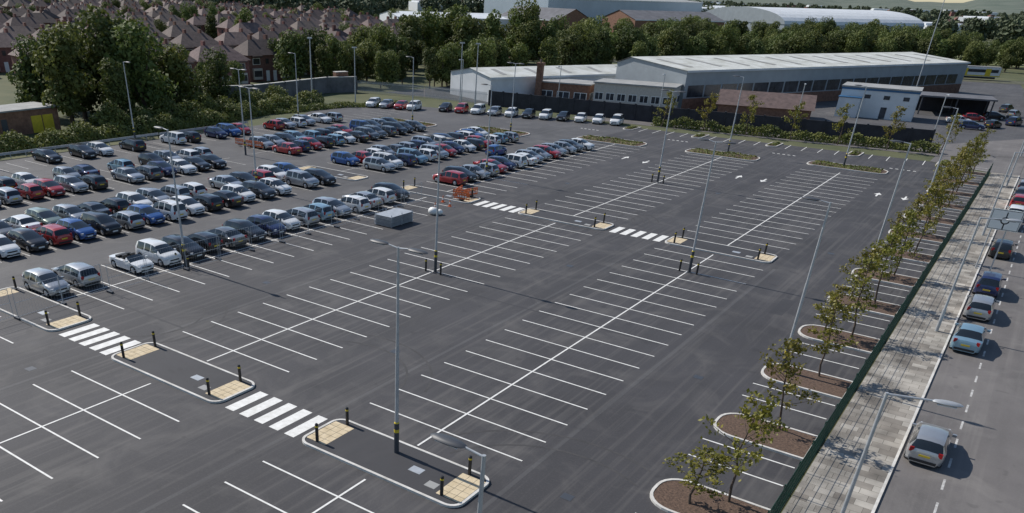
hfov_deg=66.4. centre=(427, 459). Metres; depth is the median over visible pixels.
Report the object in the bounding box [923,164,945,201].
young tree
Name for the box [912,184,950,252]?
young tree
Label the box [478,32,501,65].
tree
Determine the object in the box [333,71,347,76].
brick pier
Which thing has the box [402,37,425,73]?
tree
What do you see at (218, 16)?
brick house
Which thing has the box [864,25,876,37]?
tree
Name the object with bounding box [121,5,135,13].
tree
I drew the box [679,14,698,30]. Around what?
tree
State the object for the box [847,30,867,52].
tree
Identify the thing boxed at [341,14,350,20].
tree
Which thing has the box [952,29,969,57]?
tree
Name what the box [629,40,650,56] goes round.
tree
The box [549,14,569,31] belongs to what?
tree
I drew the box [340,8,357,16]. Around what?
brick house
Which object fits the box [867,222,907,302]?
young tree
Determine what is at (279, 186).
parked car
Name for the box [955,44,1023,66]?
meadow
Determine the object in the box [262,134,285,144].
parked car
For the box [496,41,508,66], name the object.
tree
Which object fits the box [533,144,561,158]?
parked car
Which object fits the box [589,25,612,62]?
tree
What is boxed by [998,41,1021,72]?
tree
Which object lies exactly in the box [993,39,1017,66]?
tree
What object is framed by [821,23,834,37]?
tree
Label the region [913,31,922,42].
tree
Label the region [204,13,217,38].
tree
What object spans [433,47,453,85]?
tree
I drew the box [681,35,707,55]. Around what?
tree
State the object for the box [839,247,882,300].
young tree
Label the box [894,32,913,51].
tree
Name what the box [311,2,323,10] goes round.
tree
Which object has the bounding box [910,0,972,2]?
sky
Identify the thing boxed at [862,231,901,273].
young tree
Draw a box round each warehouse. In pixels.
[380,11,509,31]
[449,64,616,101]
[484,0,703,23]
[501,6,588,30]
[602,10,725,31]
[615,52,970,109]
[702,5,724,10]
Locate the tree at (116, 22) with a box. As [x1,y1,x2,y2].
[105,10,151,109]
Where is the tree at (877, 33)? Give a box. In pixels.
[873,27,887,40]
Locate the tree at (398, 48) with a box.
[375,36,400,56]
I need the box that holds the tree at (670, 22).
[665,17,678,26]
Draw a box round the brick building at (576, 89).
[541,79,594,99]
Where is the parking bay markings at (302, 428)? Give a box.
[0,110,986,512]
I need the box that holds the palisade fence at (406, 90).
[357,80,487,103]
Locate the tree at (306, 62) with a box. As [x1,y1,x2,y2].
[289,34,309,79]
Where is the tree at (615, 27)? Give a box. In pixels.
[610,23,619,43]
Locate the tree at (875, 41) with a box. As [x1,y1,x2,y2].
[868,40,878,52]
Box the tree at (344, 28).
[339,24,354,30]
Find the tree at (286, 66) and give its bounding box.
[272,28,308,80]
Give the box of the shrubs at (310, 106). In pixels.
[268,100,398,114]
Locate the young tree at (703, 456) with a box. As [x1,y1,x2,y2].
[663,447,736,503]
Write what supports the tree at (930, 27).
on the ground at (418, 80)
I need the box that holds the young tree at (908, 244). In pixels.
[890,209,925,275]
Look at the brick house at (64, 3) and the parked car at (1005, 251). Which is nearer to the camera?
the parked car at (1005, 251)
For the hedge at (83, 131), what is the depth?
116.86 m
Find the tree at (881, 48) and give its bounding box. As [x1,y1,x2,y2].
[872,41,888,52]
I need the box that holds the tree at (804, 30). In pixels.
[794,27,814,52]
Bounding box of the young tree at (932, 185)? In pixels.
[919,182,940,207]
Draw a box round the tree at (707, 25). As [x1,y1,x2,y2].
[697,21,714,32]
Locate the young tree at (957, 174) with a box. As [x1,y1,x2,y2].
[947,147,975,204]
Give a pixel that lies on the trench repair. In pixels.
(782, 307)
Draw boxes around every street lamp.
[123,61,135,137]
[154,126,187,266]
[230,68,246,154]
[238,86,258,180]
[288,52,298,113]
[370,239,427,452]
[406,56,413,119]
[423,134,456,272]
[430,433,485,512]
[459,59,463,101]
[482,83,491,169]
[507,62,523,130]
[656,89,684,182]
[687,138,735,272]
[727,75,743,151]
[780,197,831,370]
[840,392,963,512]
[843,85,866,165]
[870,140,911,266]
[924,106,958,204]
[934,217,1022,331]
[935,94,949,128]
[981,152,1023,235]
[1005,142,1023,185]
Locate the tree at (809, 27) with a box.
[800,25,813,32]
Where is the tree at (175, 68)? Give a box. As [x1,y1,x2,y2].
[151,42,203,113]
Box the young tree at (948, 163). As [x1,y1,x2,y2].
[936,161,955,181]
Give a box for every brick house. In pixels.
[0,10,11,23]
[0,22,35,36]
[0,28,22,72]
[2,0,30,10]
[4,14,49,29]
[8,35,49,82]
[10,6,32,16]
[21,10,55,27]
[25,24,64,40]
[29,0,50,8]
[32,6,59,19]
[45,6,62,14]
[47,3,65,10]
[48,0,72,8]
[51,16,85,29]
[55,19,66,28]
[57,6,88,17]
[59,0,74,5]
[60,11,87,24]
[65,0,81,4]
[71,4,93,12]
[80,0,100,5]
[92,6,117,13]
[101,11,125,19]
[120,4,146,13]
[121,0,140,6]
[122,9,146,18]
[126,12,153,22]
[131,17,160,31]
[131,23,170,40]
[145,3,168,12]
[147,8,169,17]
[148,32,177,47]
[148,38,196,82]
[154,12,181,23]
[162,21,208,40]
[163,1,175,6]
[164,2,183,9]
[164,18,201,30]
[167,5,183,15]
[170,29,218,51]
[178,0,194,5]
[187,14,219,38]
[189,41,249,84]
[198,6,221,15]
[215,11,235,22]
[215,28,255,48]
[216,16,234,35]
[221,7,233,13]
[229,4,242,10]
[229,19,267,34]
[234,35,287,81]
[248,15,277,26]
[250,5,260,10]
[250,8,275,20]
[252,28,279,40]
[254,2,264,7]
[259,7,273,13]
[266,21,293,32]
[270,9,283,18]
[275,11,299,20]
[275,15,296,25]
[277,33,318,74]
[284,27,308,36]
[287,8,302,15]
[290,18,322,32]
[296,14,321,24]
[297,3,304,12]
[303,11,321,19]
[306,8,324,15]
[314,24,348,36]
[319,15,342,22]
[319,20,341,27]
[320,10,343,18]
[323,32,348,70]
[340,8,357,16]
[341,18,363,26]
[344,24,365,33]
[345,14,363,22]
[357,12,375,20]
[362,17,390,26]
[383,16,398,25]
[390,23,402,33]
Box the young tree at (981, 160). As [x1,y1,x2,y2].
[965,136,985,180]
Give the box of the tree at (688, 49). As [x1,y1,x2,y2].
[683,42,699,55]
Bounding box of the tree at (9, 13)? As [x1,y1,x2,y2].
[2,8,12,16]
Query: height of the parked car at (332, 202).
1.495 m
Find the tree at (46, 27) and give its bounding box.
[35,25,94,94]
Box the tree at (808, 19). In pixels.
[803,17,817,25]
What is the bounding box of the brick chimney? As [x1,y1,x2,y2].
[534,59,544,95]
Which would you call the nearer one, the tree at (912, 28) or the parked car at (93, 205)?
the parked car at (93, 205)
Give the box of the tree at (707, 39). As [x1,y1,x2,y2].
[695,30,712,54]
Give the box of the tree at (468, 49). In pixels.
[467,38,492,66]
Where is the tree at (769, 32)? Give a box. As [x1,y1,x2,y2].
[765,28,779,40]
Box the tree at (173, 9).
[168,5,181,17]
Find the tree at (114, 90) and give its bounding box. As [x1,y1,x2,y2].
[97,57,134,115]
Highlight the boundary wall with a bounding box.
[488,90,935,146]
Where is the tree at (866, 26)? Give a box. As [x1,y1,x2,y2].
[859,21,874,32]
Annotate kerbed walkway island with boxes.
[0,287,91,331]
[111,342,254,403]
[299,166,367,180]
[302,419,488,507]
[402,185,480,203]
[518,208,613,229]
[665,236,776,262]
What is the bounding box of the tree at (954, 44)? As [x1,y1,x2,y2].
[947,34,961,58]
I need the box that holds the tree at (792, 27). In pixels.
[788,22,798,33]
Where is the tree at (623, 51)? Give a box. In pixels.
[615,25,643,59]
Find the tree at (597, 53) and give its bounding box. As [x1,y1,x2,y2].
[585,39,605,64]
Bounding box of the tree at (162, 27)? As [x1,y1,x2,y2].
[153,18,168,31]
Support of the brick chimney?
on the depot yard at (1012, 94)
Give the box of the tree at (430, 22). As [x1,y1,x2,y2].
[413,6,444,65]
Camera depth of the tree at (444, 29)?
235.48 m
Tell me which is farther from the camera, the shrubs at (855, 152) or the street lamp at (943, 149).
the shrubs at (855, 152)
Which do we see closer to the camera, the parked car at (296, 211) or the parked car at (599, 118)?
the parked car at (296, 211)
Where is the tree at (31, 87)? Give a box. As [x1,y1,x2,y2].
[6,33,54,104]
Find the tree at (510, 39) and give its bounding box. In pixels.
[504,8,526,55]
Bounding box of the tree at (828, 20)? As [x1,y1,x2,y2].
[819,16,834,30]
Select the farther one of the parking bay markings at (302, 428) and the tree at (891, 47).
the tree at (891, 47)
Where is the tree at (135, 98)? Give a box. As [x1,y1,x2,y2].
[116,32,155,109]
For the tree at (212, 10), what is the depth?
352.91 m
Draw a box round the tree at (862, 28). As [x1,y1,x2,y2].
[849,24,869,50]
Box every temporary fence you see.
[0,289,13,319]
[11,277,62,319]
[57,264,104,304]
[106,255,148,293]
[142,244,182,280]
[183,236,220,270]
[215,227,249,259]
[249,220,280,251]
[279,212,307,242]
[305,205,331,234]
[334,199,358,227]
[355,193,378,219]
[383,188,404,210]
[398,182,421,207]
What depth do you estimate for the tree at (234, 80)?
162.30 m
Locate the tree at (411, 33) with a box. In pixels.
[395,22,420,59]
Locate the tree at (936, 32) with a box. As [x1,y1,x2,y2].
[927,28,941,41]
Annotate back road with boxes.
[571,116,1023,175]
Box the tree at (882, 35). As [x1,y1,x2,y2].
[875,29,897,44]
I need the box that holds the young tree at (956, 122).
[930,113,963,154]
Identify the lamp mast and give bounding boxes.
[307,37,312,99]
[352,47,356,101]
[459,42,464,102]
[474,43,480,104]
[916,0,944,86]
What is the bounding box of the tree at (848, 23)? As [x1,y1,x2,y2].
[845,21,859,29]
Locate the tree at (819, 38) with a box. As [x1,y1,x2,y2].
[806,29,825,53]
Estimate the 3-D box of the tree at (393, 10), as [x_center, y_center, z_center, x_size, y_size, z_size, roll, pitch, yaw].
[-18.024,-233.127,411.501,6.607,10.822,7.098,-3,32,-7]
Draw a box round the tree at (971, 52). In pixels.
[961,44,978,65]
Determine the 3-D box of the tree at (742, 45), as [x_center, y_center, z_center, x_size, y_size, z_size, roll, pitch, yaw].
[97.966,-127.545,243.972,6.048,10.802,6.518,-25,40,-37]
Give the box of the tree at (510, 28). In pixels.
[506,22,512,50]
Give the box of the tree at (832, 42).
[821,31,841,52]
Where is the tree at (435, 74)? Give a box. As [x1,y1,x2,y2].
[432,55,440,86]
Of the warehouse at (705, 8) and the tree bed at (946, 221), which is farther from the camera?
the warehouse at (705, 8)
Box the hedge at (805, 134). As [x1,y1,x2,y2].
[651,116,941,153]
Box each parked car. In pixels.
[0,176,17,187]
[0,186,22,204]
[0,220,13,236]
[0,234,20,258]
[2,214,42,228]
[7,227,48,252]
[11,172,37,185]
[14,183,44,199]
[21,267,70,297]
[24,207,61,224]
[31,148,62,163]
[32,178,65,196]
[32,223,72,245]
[51,203,84,218]
[51,261,100,287]
[52,166,80,177]
[53,174,88,192]
[55,217,96,240]
[68,143,96,158]
[71,164,99,176]
[76,201,111,214]
[79,173,108,190]
[80,210,121,235]
[87,141,113,155]
[99,197,130,213]
[107,158,134,170]
[108,252,153,273]
[109,210,144,229]
[110,167,144,183]
[115,191,152,204]
[118,138,146,151]
[126,203,165,224]
[134,164,162,180]
[135,238,181,266]
[136,187,169,203]
[138,152,164,164]
[147,160,176,176]
[151,198,187,220]
[153,149,182,160]
[159,131,186,144]
[159,184,191,196]
[161,234,205,259]
[166,159,196,174]
[170,195,204,215]
[174,148,200,157]
[181,182,206,196]
[183,131,200,142]
[183,156,210,171]
[186,231,222,252]
[192,193,223,211]
[193,146,212,153]
[197,154,226,168]
[204,126,227,138]
[205,226,246,247]
[208,175,241,187]
[211,189,243,207]
[216,123,241,136]
[220,184,255,201]
[222,218,266,241]
[229,171,258,181]
[232,123,250,134]
[241,180,276,198]
[246,214,286,236]
[247,136,274,149]
[247,169,275,179]
[257,164,285,180]
[259,177,291,195]
[262,119,284,130]
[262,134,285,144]
[262,209,300,230]
[272,142,302,154]
[273,132,298,141]
[273,162,300,171]
[276,118,296,128]
[284,130,306,138]
[284,169,318,188]
[284,207,319,226]
[288,116,306,127]
[292,114,315,125]
[292,140,310,151]
[299,137,322,149]
[301,130,321,137]
[302,202,334,221]
[304,168,336,185]
[307,113,331,123]
[311,196,351,216]
[314,128,331,135]
[315,136,334,147]
[325,112,342,121]
[325,126,344,132]
[325,133,344,145]
[330,124,352,132]
[330,151,359,165]
[334,131,355,143]
[338,195,370,212]
[342,191,382,207]
[349,119,370,130]
[349,130,369,142]
[351,150,371,161]
[354,126,379,140]
[362,156,395,171]
[363,119,380,126]
[363,125,386,137]
[365,148,382,152]
[365,187,395,203]
[366,97,381,107]
[370,118,385,124]
[371,144,395,154]
[371,182,409,200]
[372,151,403,167]
[379,99,393,108]
[380,125,397,136]
[381,117,397,121]
[381,121,407,134]
[387,144,404,152]
[394,100,408,109]
[394,152,416,166]
[396,141,417,148]
[396,147,428,164]
[398,121,414,132]
[404,120,425,131]
[406,100,421,110]
[408,139,426,149]
[411,135,437,144]
[418,148,437,161]
[419,144,448,159]
[427,134,447,143]
[432,133,453,140]
[432,170,467,185]
[434,143,457,156]
[438,102,452,111]
[442,141,465,153]
[442,165,477,181]
[447,132,464,139]
[454,139,476,152]
[455,102,468,112]
[455,128,483,135]
[458,130,474,137]
[460,164,490,179]
[465,135,491,146]
[465,138,484,149]
[468,126,487,135]
[470,103,485,114]
[473,159,508,171]
[476,162,499,176]
[482,134,501,144]
[485,144,506,155]
[487,106,501,115]
[488,156,516,169]
[493,132,508,143]
[503,131,518,142]
[503,153,527,168]
[504,107,518,116]
[515,149,543,161]
[516,152,538,165]
[521,108,535,118]
[527,147,550,160]
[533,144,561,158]
[539,108,552,119]
[541,143,567,154]
[554,141,576,153]
[556,111,569,120]
[559,139,583,151]
[570,138,594,150]
[574,112,586,122]
[592,113,604,123]
[610,113,623,125]
[904,421,956,467]
[945,115,970,122]
[949,323,990,353]
[959,120,984,130]
[962,294,999,320]
[963,113,985,121]
[972,271,1006,297]
[982,111,1005,119]
[984,119,1001,128]
[988,238,1017,259]
[998,103,1013,112]
[1005,116,1022,125]
[1006,110,1021,116]
[1006,204,1023,211]
[1008,194,1023,206]
[1013,187,1023,195]
[1016,179,1023,188]
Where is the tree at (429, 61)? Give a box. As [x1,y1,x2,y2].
[422,47,438,86]
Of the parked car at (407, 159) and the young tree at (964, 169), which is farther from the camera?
the parked car at (407, 159)
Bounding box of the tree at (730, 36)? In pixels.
[718,24,740,54]
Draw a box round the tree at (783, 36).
[766,33,790,53]
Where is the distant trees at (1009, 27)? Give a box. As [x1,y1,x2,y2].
[169,0,1023,43]
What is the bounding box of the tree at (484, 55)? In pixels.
[468,36,496,67]
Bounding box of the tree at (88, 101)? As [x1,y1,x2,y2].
[64,40,105,118]
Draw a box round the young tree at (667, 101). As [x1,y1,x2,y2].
[652,89,677,126]
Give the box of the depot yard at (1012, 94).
[387,81,1023,143]
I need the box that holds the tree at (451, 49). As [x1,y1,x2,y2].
[436,41,457,83]
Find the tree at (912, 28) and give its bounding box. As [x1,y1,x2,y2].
[908,23,920,30]
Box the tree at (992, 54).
[983,47,998,65]
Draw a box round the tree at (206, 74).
[201,57,230,98]
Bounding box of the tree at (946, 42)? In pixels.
[941,39,950,57]
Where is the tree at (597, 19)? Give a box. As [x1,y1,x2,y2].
[585,14,607,31]
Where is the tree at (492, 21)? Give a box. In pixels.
[485,9,504,41]
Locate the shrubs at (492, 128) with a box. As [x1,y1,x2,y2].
[475,126,525,133]
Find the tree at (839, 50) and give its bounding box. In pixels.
[831,44,843,52]
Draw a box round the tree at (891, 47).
[884,39,897,51]
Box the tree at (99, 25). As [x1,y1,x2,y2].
[68,3,135,114]
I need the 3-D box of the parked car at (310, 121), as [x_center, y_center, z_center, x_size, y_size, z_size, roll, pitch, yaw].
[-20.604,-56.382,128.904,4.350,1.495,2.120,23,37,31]
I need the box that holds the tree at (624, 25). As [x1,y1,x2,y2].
[615,24,646,49]
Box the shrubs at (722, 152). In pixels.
[690,148,756,159]
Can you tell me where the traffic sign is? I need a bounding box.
[975,208,1023,270]
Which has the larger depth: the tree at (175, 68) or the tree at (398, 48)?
the tree at (398, 48)
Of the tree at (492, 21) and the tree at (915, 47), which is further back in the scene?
the tree at (915, 47)
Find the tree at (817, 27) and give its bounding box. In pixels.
[806,23,822,33]
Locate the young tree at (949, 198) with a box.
[914,181,954,233]
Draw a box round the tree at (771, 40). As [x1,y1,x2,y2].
[765,36,777,53]
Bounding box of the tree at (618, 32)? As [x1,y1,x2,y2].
[616,22,631,36]
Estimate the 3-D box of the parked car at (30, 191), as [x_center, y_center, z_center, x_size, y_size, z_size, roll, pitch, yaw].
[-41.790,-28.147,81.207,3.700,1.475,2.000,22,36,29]
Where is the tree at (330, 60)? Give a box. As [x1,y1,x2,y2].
[320,33,338,76]
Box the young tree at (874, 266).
[843,256,882,334]
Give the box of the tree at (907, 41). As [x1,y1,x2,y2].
[892,31,913,51]
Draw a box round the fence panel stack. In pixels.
[374,206,412,227]
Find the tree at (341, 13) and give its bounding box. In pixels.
[336,8,346,14]
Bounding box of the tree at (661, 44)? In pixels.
[656,28,682,55]
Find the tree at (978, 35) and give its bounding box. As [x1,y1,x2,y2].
[967,31,983,45]
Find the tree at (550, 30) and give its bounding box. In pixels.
[532,18,558,63]
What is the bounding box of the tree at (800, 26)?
[792,23,805,34]
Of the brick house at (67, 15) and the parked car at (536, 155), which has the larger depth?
the brick house at (67, 15)
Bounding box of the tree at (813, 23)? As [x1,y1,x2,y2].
[804,20,820,27]
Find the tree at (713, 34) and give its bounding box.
[709,30,718,39]
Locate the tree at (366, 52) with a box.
[355,38,380,81]
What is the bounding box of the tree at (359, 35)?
[346,25,369,64]
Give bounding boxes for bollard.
[12,276,17,289]
[44,310,49,325]
[76,301,80,315]
[120,342,124,357]
[152,331,156,346]
[206,377,210,394]
[237,364,241,381]
[315,423,318,441]
[345,407,348,424]
[440,475,443,495]
[468,455,471,474]
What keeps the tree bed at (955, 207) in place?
on the car park asphalt at (652, 418)
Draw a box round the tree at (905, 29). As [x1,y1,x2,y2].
[888,22,914,42]
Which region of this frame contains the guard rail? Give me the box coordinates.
[0,121,248,157]
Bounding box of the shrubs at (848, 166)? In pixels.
[812,160,883,172]
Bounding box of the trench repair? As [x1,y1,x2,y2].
[0,215,795,512]
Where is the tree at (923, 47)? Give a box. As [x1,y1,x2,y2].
[917,37,938,54]
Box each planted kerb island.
[397,118,436,127]
[460,126,529,136]
[577,135,646,146]
[685,148,759,160]
[691,134,708,137]
[765,142,782,146]
[807,161,887,173]
[848,151,863,156]
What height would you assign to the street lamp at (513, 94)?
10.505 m
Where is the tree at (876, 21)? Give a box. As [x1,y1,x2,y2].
[868,19,879,28]
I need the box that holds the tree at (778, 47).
[771,38,796,53]
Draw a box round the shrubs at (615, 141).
[581,135,642,145]
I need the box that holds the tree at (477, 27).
[443,14,483,50]
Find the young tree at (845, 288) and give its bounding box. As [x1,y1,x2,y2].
[812,284,854,333]
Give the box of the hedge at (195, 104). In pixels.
[88,84,291,135]
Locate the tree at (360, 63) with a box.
[348,54,365,86]
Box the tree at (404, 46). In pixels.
[390,33,411,72]
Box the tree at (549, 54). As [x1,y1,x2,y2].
[538,36,561,65]
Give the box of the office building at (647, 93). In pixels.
[593,78,682,107]
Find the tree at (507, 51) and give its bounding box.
[496,39,508,66]
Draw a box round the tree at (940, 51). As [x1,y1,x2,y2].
[933,42,947,56]
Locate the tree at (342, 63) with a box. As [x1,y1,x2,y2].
[332,40,356,75]
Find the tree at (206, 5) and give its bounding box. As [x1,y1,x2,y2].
[201,1,214,8]
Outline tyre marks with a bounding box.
[117,149,924,485]
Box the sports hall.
[706,6,924,31]
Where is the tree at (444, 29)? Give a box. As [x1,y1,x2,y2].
[429,12,453,54]
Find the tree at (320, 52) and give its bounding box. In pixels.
[314,43,329,77]
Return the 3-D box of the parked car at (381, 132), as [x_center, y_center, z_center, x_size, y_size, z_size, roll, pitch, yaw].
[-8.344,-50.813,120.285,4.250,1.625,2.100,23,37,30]
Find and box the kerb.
[871,176,1019,512]
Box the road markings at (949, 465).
[933,226,1023,512]
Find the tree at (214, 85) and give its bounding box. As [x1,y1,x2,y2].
[199,46,234,100]
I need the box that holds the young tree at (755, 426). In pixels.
[697,388,789,501]
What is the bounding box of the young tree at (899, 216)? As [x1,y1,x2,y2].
[887,208,918,239]
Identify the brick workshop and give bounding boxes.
[716,89,816,119]
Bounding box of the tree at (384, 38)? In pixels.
[368,22,396,70]
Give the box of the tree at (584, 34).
[567,17,599,64]
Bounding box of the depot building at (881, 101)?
[834,82,923,121]
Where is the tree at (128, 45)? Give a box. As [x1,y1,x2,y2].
[102,19,178,111]
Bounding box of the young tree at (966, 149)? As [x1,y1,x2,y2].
[956,142,975,169]
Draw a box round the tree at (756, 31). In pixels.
[750,28,758,36]
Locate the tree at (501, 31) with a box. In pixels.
[498,22,507,43]
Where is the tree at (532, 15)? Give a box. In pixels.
[510,0,540,58]
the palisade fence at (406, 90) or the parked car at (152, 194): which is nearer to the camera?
the parked car at (152, 194)
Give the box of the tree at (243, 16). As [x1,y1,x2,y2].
[234,7,252,24]
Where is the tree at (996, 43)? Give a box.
[989,39,1000,48]
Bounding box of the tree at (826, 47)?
[819,42,830,52]
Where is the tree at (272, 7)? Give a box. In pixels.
[267,5,278,10]
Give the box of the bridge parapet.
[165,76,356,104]
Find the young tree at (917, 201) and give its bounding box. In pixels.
[901,195,928,232]
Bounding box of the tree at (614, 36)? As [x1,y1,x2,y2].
[594,28,619,63]
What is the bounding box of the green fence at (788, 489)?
[768,163,992,512]
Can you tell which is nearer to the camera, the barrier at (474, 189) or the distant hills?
the barrier at (474, 189)
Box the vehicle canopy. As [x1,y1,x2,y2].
[916,91,997,119]
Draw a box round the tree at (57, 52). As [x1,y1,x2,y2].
[29,21,96,125]
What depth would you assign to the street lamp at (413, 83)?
127.29 m
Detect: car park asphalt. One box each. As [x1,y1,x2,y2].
[0,105,626,288]
[0,128,987,512]
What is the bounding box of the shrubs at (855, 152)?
[848,150,860,155]
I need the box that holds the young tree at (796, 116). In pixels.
[781,101,808,139]
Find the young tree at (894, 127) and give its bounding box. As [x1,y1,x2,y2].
[882,106,908,149]
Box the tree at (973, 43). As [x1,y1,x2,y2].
[958,40,979,60]
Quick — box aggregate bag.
[428,207,442,214]
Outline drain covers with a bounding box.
[25,183,834,500]
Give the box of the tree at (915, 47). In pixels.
[910,39,918,52]
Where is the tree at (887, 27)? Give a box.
[879,24,890,32]
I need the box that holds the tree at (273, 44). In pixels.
[267,37,285,65]
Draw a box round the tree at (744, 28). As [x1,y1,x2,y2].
[738,21,747,40]
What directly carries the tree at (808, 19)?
on the ground at (418, 80)
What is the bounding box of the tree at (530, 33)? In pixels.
[516,20,538,65]
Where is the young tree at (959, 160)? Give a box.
[945,150,968,179]
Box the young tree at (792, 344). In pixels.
[758,338,821,429]
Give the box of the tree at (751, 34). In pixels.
[741,31,758,48]
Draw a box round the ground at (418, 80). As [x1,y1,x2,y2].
[0,0,1023,512]
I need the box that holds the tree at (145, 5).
[139,0,149,10]
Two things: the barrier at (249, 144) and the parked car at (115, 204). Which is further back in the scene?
the barrier at (249, 144)
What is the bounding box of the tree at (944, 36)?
[939,30,949,38]
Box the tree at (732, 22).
[722,20,736,39]
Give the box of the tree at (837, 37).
[826,30,846,52]
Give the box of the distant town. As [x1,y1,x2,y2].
[409,0,1000,31]
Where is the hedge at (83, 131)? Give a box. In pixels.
[0,89,324,156]
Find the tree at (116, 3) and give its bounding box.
[111,0,120,7]
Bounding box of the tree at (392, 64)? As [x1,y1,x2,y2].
[380,50,401,87]
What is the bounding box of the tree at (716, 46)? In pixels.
[708,34,727,54]
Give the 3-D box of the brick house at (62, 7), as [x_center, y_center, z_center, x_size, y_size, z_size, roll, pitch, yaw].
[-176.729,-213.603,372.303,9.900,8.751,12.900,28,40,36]
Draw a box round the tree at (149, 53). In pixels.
[141,39,167,80]
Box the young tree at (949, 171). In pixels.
[934,167,962,218]
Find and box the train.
[964,65,1001,78]
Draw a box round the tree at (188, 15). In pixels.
[180,2,198,20]
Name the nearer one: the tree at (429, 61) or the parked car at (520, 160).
the parked car at (520, 160)
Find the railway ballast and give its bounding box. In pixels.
[610,59,1023,84]
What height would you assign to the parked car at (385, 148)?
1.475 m
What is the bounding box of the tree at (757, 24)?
[751,20,766,35]
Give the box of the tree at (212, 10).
[206,5,218,15]
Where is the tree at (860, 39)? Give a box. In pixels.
[842,30,866,52]
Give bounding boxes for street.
[875,167,1023,512]
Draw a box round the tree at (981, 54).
[973,40,993,65]
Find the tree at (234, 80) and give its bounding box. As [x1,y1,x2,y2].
[226,60,244,84]
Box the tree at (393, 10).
[388,8,398,18]
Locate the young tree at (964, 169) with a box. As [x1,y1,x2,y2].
[952,140,986,191]
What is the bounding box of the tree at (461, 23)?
[454,14,475,50]
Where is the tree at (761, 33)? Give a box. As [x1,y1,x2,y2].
[758,30,763,39]
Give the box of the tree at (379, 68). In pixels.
[374,51,387,82]
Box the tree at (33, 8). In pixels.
[26,5,35,11]
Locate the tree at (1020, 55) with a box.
[1011,44,1023,68]
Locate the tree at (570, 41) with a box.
[556,29,586,65]
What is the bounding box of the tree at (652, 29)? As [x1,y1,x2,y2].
[645,21,666,36]
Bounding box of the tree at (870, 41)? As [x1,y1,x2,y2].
[865,33,873,52]
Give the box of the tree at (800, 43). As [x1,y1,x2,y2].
[787,34,815,53]
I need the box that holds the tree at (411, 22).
[399,14,421,68]
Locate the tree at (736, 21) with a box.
[727,19,743,42]
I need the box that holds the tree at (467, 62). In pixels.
[453,47,475,70]
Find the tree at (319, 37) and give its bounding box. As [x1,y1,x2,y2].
[299,26,329,73]
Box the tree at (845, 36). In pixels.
[836,28,858,49]
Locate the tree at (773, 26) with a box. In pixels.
[763,21,780,40]
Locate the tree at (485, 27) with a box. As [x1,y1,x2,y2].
[482,18,501,43]
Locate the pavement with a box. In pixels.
[782,172,1017,512]
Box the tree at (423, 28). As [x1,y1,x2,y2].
[398,15,426,64]
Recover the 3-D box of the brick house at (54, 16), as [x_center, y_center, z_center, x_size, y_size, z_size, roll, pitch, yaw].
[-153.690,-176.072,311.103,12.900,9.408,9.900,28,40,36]
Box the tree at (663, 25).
[653,21,670,29]
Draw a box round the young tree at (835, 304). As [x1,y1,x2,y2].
[806,290,862,376]
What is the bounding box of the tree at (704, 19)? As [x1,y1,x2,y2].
[695,17,711,31]
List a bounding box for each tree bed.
[650,478,770,512]
[713,413,816,460]
[761,363,852,399]
[798,324,879,353]
[827,293,900,317]
[851,268,918,287]
[871,247,933,263]
[888,229,945,243]
[904,214,955,225]
[919,200,964,210]
[926,188,973,197]
[941,178,980,186]
[955,170,985,176]
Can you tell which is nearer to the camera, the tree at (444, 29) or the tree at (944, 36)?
the tree at (444, 29)
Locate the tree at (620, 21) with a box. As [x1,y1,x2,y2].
[617,18,629,27]
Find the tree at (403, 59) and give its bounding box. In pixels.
[396,50,408,83]
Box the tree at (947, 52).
[942,41,951,57]
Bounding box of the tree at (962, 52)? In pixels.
[957,41,966,56]
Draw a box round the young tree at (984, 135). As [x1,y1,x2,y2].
[972,128,995,171]
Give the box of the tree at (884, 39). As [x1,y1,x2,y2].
[873,36,889,52]
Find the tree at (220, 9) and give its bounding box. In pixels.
[218,6,224,11]
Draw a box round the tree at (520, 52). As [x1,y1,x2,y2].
[508,43,531,66]
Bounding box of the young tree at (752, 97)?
[740,94,763,134]
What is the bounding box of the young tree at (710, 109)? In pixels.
[696,93,719,130]
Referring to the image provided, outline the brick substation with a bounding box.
[0,102,60,134]
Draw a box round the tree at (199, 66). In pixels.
[194,62,202,81]
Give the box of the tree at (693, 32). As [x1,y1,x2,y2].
[684,20,704,43]
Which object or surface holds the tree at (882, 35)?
on the ground at (418, 80)
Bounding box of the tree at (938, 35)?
[916,28,941,54]
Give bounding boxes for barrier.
[235,138,243,144]
[243,139,252,146]
[254,141,262,147]
[453,189,469,197]
[454,191,469,200]
[465,187,477,196]
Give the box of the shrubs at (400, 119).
[379,117,434,124]
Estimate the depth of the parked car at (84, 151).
99.80 m
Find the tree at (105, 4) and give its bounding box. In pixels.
[102,1,110,7]
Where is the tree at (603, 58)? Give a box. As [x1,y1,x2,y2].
[597,37,611,64]
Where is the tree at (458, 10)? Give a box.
[443,3,471,44]
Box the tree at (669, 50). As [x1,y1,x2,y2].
[657,21,690,55]
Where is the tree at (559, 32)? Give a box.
[553,29,565,44]
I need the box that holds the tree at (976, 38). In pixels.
[968,36,979,43]
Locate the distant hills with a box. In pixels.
[692,0,1023,13]
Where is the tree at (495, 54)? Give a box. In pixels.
[486,48,498,66]
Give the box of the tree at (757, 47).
[746,39,765,54]
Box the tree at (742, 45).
[729,34,752,54]
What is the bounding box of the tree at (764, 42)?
[756,36,768,53]
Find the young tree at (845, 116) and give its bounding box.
[832,103,854,144]
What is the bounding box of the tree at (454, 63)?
[440,52,456,85]
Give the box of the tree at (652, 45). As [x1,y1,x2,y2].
[643,37,660,61]
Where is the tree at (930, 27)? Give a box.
[924,25,936,30]

